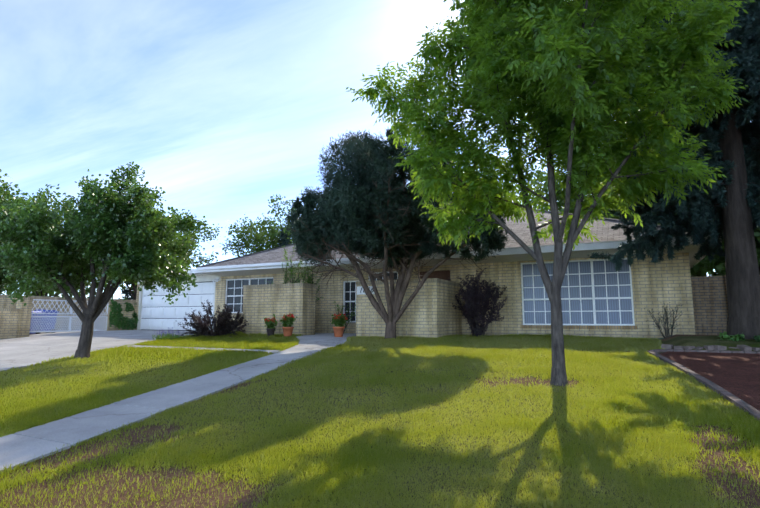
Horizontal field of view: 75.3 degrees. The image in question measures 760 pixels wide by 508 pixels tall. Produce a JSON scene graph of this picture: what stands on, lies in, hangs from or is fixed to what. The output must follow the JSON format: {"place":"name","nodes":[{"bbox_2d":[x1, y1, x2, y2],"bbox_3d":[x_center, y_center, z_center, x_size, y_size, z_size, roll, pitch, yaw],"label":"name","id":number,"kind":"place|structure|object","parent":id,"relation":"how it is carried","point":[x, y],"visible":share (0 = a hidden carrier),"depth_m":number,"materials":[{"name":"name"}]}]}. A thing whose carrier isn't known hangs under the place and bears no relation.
{"place":"outdoors","nodes":[
{"label":"outdoors","id":0,"kind":"place"},
{"bbox_2d":[109,287,138,329],"bbox_3d":[-12.786,2.696,24.643,0.263,2.217,1.637,-4,-8,27],"label":"ivy","id":1,"kind":"object","parent":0,"point":[117,309],"visible":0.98,"depth_m":24.42,"materials":[{"name":"green plant"}]},
{"bbox_2d":[0,0,715,299],"label":"sky","id":2,"kind":"structure","parent":0,"point":[226,107],"materials":[{"name":"blue"}]},
{"bbox_2d":[0,330,759,507],"bbox_3d":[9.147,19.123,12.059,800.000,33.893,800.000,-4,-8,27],"label":"terrain","id":3,"kind":"structure","parent":0,"point":[690,340],"depth_m":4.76,"materials":[{"name":"green plant"}]},
{"bbox_2d":[0,241,16,294],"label":"tree","id":4,"kind":"object","parent":3,"relation":"on","point":[6,286],"visible":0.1,"depth_m":26.58,"materials":[{"name":"green plant"}]},
{"bbox_2d":[0,169,65,288],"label":"tree","id":5,"kind":"object","parent":3,"relation":"on","point":[4,194],"depth_m":31.64,"materials":[{"name":"green plant"}]},
{"bbox_2d":[1,198,64,292],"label":"tree","id":6,"kind":"object","parent":3,"relation":"on","point":[51,211],"depth_m":41.56,"materials":[{"name":"green plant"}]},
{"bbox_2d":[0,226,108,297],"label":"tree","id":7,"kind":"object","parent":3,"relation":"on","point":[8,281],"depth_m":26.24,"materials":[{"name":"green plant"}]},
{"bbox_2d":[0,161,208,358],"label":"ornamental tree","id":8,"kind":"object","parent":3,"relation":"on","point":[142,219],"depth_m":13.09,"materials":[{"name":"green plant"}]},
{"bbox_2d":[0,329,213,371],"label":"concrete driveway","id":9,"kind":"structure","parent":3,"relation":"on","point":[33,349],"depth_m":17.10,"materials":[{"name":"grey concrete"}]},
{"bbox_2d":[30,311,42,333],"bbox_3d":[-15.588,3.020,21.877,0.640,1.010,0.828,-2,-8,15],"label":"recycling bin","id":10,"kind":"object","parent":9,"relation":"on","point":[35,320],"visible":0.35,"depth_m":21.87,"materials":[{"name":"blue plastic"}]},
{"bbox_2d":[34,309,56,330],"bbox_3d":[-15.333,3.058,22.590,0.714,1.010,0.885,-4,-8,27],"label":"recycling bin","id":11,"kind":"object","parent":9,"relation":"on","point":[47,319],"visible":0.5,"depth_m":22.43,"materials":[{"name":"blue plastic"}]},
{"bbox_2d":[118,282,135,299],"bbox_3d":[-18.979,1.884,38.907,3.957,8.005,3.740,-4,-8,27],"label":"conifer","id":12,"kind":"object","parent":3,"relation":"on","point":[127,293],"depth_m":37.92,"materials":[{"name":"green plant"}]},
{"bbox_2d":[86,203,197,299],"bbox_3d":[-15.664,0.944,31.722,6.369,7.992,9.175,-4,-8,27],"label":"tree","id":13,"kind":"object","parent":3,"relation":"on","point":[172,247],"depth_m":32.65,"materials":[{"name":"green plant"}]},
{"bbox_2d":[152,333,183,339],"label":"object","id":14,"kind":"object","parent":3,"relation":"on","point":[165,336],"visible":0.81,"depth_m":17.01,"materials":[{"name":"green plant"}]},
{"bbox_2d":[157,327,183,336],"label":"perennials flower spikes","id":15,"kind":"object","parent":14,"relation":"attached to","point":[165,332],"visible":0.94,"depth_m":17.13,"materials":[{"name":"purple plant"}]},
{"bbox_2d":[0,333,355,473],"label":"concrete walkway","id":16,"kind":"structure","parent":3,"relation":"on","point":[32,443],"depth_m":7.39,"materials":[{"name":"grey concrete"}]},
{"bbox_2d":[333,327,344,336],"bbox_3d":[-1.374,2.581,16.338,0.403,0.340,0.403,-4,-8,27],"label":"geranium pot","id":17,"kind":"object","parent":16,"relation":"on","point":[338,331],"visible":0.96,"depth_m":16.20,"materials":[{"name":"orange ceramic"}]},
{"bbox_2d":[330,312,346,326],"bbox_3d":[-1.368,2.204,16.324,0.566,0.563,0.614,-4,-8,27],"label":"plant","id":18,"kind":"object","parent":17,"relation":"in","point":[340,322],"depth_m":16.28,"materials":[{"name":"green plant"}]},
{"bbox_2d":[163,209,223,269],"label":"tree","id":19,"kind":"object","parent":3,"relation":"on","point":[188,260],"depth_m":46.36,"materials":[{"name":"green plant"}]},
{"bbox_2d":[178,300,248,336],"bbox_3d":[-6.196,2.436,18.237,2.447,1.523,2.541,-4,-8,27],"label":"burgundy shrub","id":20,"kind":"object","parent":3,"relation":"on","point":[202,325],"depth_m":17.98,"materials":[{"name":"purple plant"}]},
{"bbox_2d":[0,282,461,338],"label":"courtyard wall bricks","id":21,"kind":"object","parent":3,"relation":"on","point":[430,311],"visible":0.54,"depth_m":17.75,"materials":[{"name":"beige brick"}]},
{"bbox_2d":[30,299,108,331],"bbox_3d":[-14.099,2.824,22.442,0.040,1.407,3.550,-4,-8,27],"label":"lattice fence","id":22,"kind":"object","parent":21,"relation":"attached to","point":[70,319],"visible":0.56,"depth_m":21.99,"materials":[{"name":"white paint"}]},
{"bbox_2d":[0,278,461,310],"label":"courtyard wall cap","id":23,"kind":"object","parent":21,"relation":"on","point":[314,285],"visible":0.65,"depth_m":18.30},
{"bbox_2d":[357,286,376,294],"bbox_3d":[-0.451,1.216,16.501,0.740,0.270,0.030,-4,-8,27],"label":"house number plaque","id":24,"kind":"object","parent":21,"relation":"attached to","point":[359,289],"visible":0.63,"depth_m":16.57,"materials":[{"name":"white"}]},
{"bbox_2d":[218,195,302,256],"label":"tree","id":25,"kind":"object","parent":3,"relation":"on","point":[249,232],"depth_m":49.28,"materials":[{"name":"green plant"}]},
{"bbox_2d":[266,328,274,335],"bbox_3d":[-3.887,2.779,17.512,0.318,0.260,0.318,-4,-8,27],"label":"geranium pot","id":26,"kind":"object","parent":3,"relation":"on","point":[270,332],"visible":0.88,"depth_m":17.40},
{"bbox_2d":[264,314,277,330],"bbox_3d":[-3.854,2.458,17.538,0.538,0.637,0.512,-4,-8,27],"label":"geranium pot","id":27,"kind":"object","parent":26,"relation":"in","point":[270,324],"depth_m":17.44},
{"bbox_2d":[277,227,292,246],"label":"conifer","id":28,"kind":"object","parent":3,"relation":"on","point":[283,240],"depth_m":46.47,"materials":[{"name":"green plant"}]},
{"bbox_2d":[282,327,293,336],"bbox_3d":[-3.193,2.688,17.055,0.403,0.330,0.403,-4,-8,27],"label":"geranium pot","id":29,"kind":"object","parent":3,"relation":"on","point":[287,331],"visible":0.83,"depth_m":16.92,"materials":[{"name":"orange ceramic"}]},
{"bbox_2d":[280,313,297,326],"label":"plant","id":30,"kind":"object","parent":29,"relation":"in","point":[289,321],"depth_m":16.97,"materials":[{"name":"plant"}]},
{"bbox_2d":[265,245,318,283],"bbox_3d":[-3.471,1.201,19.701,2.329,4.128,2.265,-4,-8,27],"label":"courtyard shrub","id":31,"kind":"object","parent":3,"relation":"on","point":[287,278],"depth_m":19.78,"materials":[{"name":"green plant"}]},
{"bbox_2d":[291,259,323,303],"bbox_3d":[-2.834,1.429,19.066,2.002,3.428,1.370,-18,-19,66],"label":"courtyard shrub","id":32,"kind":"object","parent":3,"relation":"on","point":[309,280],"depth_m":19.12,"materials":[{"name":"green plant"}]},
{"bbox_2d":[334,302,355,333],"bbox_3d":[-1.339,2.429,18.961,1.061,1.450,1.192,-4,-8,27],"label":"courtyard shrub","id":33,"kind":"object","parent":3,"relation":"on","point":[346,311],"depth_m":19.01,"materials":[{"name":"green plant"}]},
{"bbox_2d":[279,128,507,338],"bbox_3d":[0.024,-0.602,15.916,8.030,6.701,5.336,-8,-11,47],"label":"pinyon pine","id":34,"kind":"object","parent":3,"relation":"on","point":[363,204],"depth_m":14.60,"materials":[{"name":"green plant"}]},
{"bbox_2d":[282,129,511,267],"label":"pinyon pine tufts","id":35,"kind":"object","parent":34,"relation":"on","point":[356,159],"visible":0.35,"depth_m":14.66,"materials":[{"name":"green plant"}]},
{"bbox_2d":[136,252,695,337],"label":"brick house walls","id":36,"kind":"structure","parent":3,"relation":"on","point":[666,280],"depth_m":16.60,"materials":[{"name":"beige brick"}]},
{"bbox_2d":[137,274,220,330],"bbox_3d":[-9.818,2.410,24.148,6.098,2.700,0.245,-4,-8,27],"label":"door frame","id":37,"kind":"object","parent":36,"relation":"attached to","point":[204,278],"visible":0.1,"depth_m":23.66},
{"bbox_2d":[140,281,214,330],"bbox_3d":[-9.998,2.590,24.237,5.160,2.271,0.090,-4,-8,27],"label":"garage door","id":38,"kind":"structure","parent":37,"relation":"in","point":[157,307],"depth_m":24.25,"materials":[{"name":"white metal"}]},
{"bbox_2d":[225,277,272,312],"bbox_3d":[-5.871,1.869,22.149,2.800,1.550,0.080,-4,-8,27],"label":"window frame","id":39,"kind":"object","parent":36,"relation":"attached to","point":[241,287],"visible":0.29,"depth_m":22.47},
{"bbox_2d":[227,278,272,311],"bbox_3d":[-5.862,1.871,22.167,2.800,1.550,0.001,-4,-8,27],"label":"window glass","id":40,"kind":"object","parent":39,"relation":"in","point":[235,300],"depth_m":22.48,"materials":[{"name":"glass"}]},
{"bbox_2d":[231,313,355,324],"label":"window sills","id":41,"kind":"structure","parent":36,"relation":"attached to","point":[352,323],"depth_m":19.50,"materials":[{"name":"brick"}]},
{"bbox_2d":[343,281,355,321],"bbox_3d":[-1.081,1.898,19.684,0.850,1.650,0.080,-4,-8,27],"label":"window frame","id":42,"kind":"object","parent":36,"relation":"attached to","point":[350,301],"visible":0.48,"depth_m":19.77,"materials":[{"name":"white wood"}]},
{"bbox_2d":[345,282,354,320],"bbox_3d":[-1.072,1.900,19.702,0.850,1.650,0.001,-4,-8,27],"label":"window","id":43,"kind":"structure","parent":42,"relation":"in","point":[347,289],"depth_m":19.79,"materials":[{"name":"glass"}]},
{"bbox_2d":[369,271,397,280],"bbox_3d":[0.144,1.296,19.134,1.300,1.200,0.080,-4,-8,27],"label":"window frame","id":44,"kind":"object","parent":36,"relation":"attached to","point":[382,276],"depth_m":19.17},
{"bbox_2d":[374,273,396,280],"bbox_3d":[0.153,1.298,19.152,1.300,1.200,0.001,-4,-8,27],"label":"entry window glass","id":45,"kind":"object","parent":44,"relation":"in","point":[395,276],"depth_m":19.03,"materials":[{"name":"glass"}]},
{"bbox_2d":[419,270,449,280],"bbox_3d":[2.065,1.804,18.205,1.300,2.350,0.080,-4,-8,27],"label":"entry door","id":46,"kind":"structure","parent":36,"relation":"attached to","point":[444,275],"depth_m":18.25,"materials":[{"name":"brown wood"}]},
{"bbox_2d":[202,209,686,266],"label":"roof shingles","id":47,"kind":"object","parent":36,"relation":"on","point":[600,230],"visible":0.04,"depth_m":18.78,"materials":[{"name":"grey"}]},
{"bbox_2d":[197,209,659,267],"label":"roof hip caps","id":48,"kind":"object","parent":47,"relation":"on","point":[293,243],"visible":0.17,"depth_m":22.98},
{"bbox_2d":[166,236,721,274],"bbox_3d":[0.855,1.037,24.870,25.635,0.230,12.570,-4,-8,27],"label":"fascia board","id":49,"kind":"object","parent":47,"relation":"attached to","point":[550,248],"depth_m":17.41,"materials":[{"name":"white wood"}]},
{"bbox_2d":[203,244,703,276],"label":"roof soffit","id":50,"kind":"structure","parent":47,"relation":"attached to","point":[692,249],"depth_m":17.41,"materials":[{"name":"white paint"}]},
{"bbox_2d":[521,258,634,325],"bbox_3d":[6.314,1.252,15.970,3.350,2.100,0.080,-4,-8,27],"label":"window frame","id":51,"kind":"object","parent":36,"relation":"attached to","point":[593,298],"visible":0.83,"depth_m":15.79,"materials":[{"name":"white wood"}]},
{"bbox_2d":[522,259,632,323],"bbox_3d":[6.324,1.254,15.987,3.350,2.100,0.001,-4,-8,27],"label":"living room window","id":52,"kind":"structure","parent":51,"relation":"in","point":[600,291],"depth_m":15.86,"materials":[{"name":"glass"}]},
{"bbox_2d":[520,325,637,328],"bbox_3d":[6.293,2.342,15.783,3.490,0.110,0.155,-4,-8,27],"label":"window sill","id":53,"kind":"structure","parent":36,"relation":"attached to","point":[580,327],"depth_m":15.62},
{"bbox_2d":[447,269,507,336],"bbox_3d":[3.096,1.657,16.351,2.256,2.344,2.120,-4,-8,27],"label":"purple shrub","id":54,"kind":"object","parent":3,"relation":"on","point":[477,294],"depth_m":16.06,"materials":[{"name":"purple plant"}]},
{"bbox_2d":[501,182,539,209],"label":"tree","id":55,"kind":"object","parent":3,"relation":"on","point":[516,195],"depth_m":40.87,"materials":[{"name":"green plant"}]},
{"bbox_2d":[345,0,756,385],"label":"ash tree","id":56,"kind":"object","parent":3,"relation":"on","point":[597,112],"depth_m":8.23,"materials":[{"name":"green plant"}]},
{"bbox_2d":[508,164,676,220],"bbox_3d":[14.257,-0.826,31.323,11.702,11.395,10.664,-4,-8,27],"label":"tree","id":57,"kind":"object","parent":3,"relation":"on","point":[536,182],"depth_m":29.65,"materials":[{"name":"green plant"}]},
{"bbox_2d":[646,302,682,337],"bbox_3d":[8.121,1.935,14.091,0.999,1.116,1.046,-4,-8,27],"label":"shrub","id":58,"kind":"object","parent":3,"relation":"on","point":[667,329],"depth_m":14.00,"materials":[{"name":"brown plant"}]},
{"bbox_2d":[604,11,759,339],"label":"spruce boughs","id":59,"kind":"object","parent":3,"relation":"on","point":[742,278],"visible":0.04,"depth_m":11.88,"materials":[{"name":"plant"}]},
{"bbox_2d":[588,0,759,270],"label":"spruce needles","id":60,"kind":"object","parent":59,"relation":"attached to","point":[691,208],"visible":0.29,"depth_m":12.08,"materials":[{"name":"green plant"}]},
{"bbox_2d":[647,349,759,420],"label":"bed edging","id":61,"kind":"object","parent":3,"relation":"on","point":[739,402],"visible":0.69,"depth_m":7.81,"materials":[{"name":"grey concrete"}]},
{"bbox_2d":[657,195,759,276],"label":"tree","id":62,"kind":"object","parent":3,"relation":"on","point":[718,263],"depth_m":19.09,"materials":[{"name":"green plant"}]},
{"bbox_2d":[691,278,728,334],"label":"brick wall","id":63,"kind":"structure","parent":3,"relation":"on","point":[710,304],"depth_m":17.52,"materials":[{"name":"beige brick"}]},
{"bbox_2d":[691,275,759,279],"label":"wall coping","id":64,"kind":"object","parent":63,"relation":"on","point":[709,277],"visible":0.3,"depth_m":17.62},
{"bbox_2d":[660,351,759,410],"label":"mulch bed","id":65,"kind":"object","parent":3,"relation":"on","point":[737,375],"visible":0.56,"depth_m":8.57,"materials":[{"name":"wood"}]},
{"bbox_2d":[661,344,759,350],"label":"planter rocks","id":66,"kind":"object","parent":3,"relation":"on","point":[717,347],"visible":0.58,"depth_m":10.58,"materials":[{"name":"grey stone"}]},
{"bbox_2d":[718,331,759,341],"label":"plant","id":67,"kind":"object","parent":3,"relation":"on","point":[738,337],"visible":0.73,"depth_m":11.30,"materials":[{"name":"green plant"}]}
]}

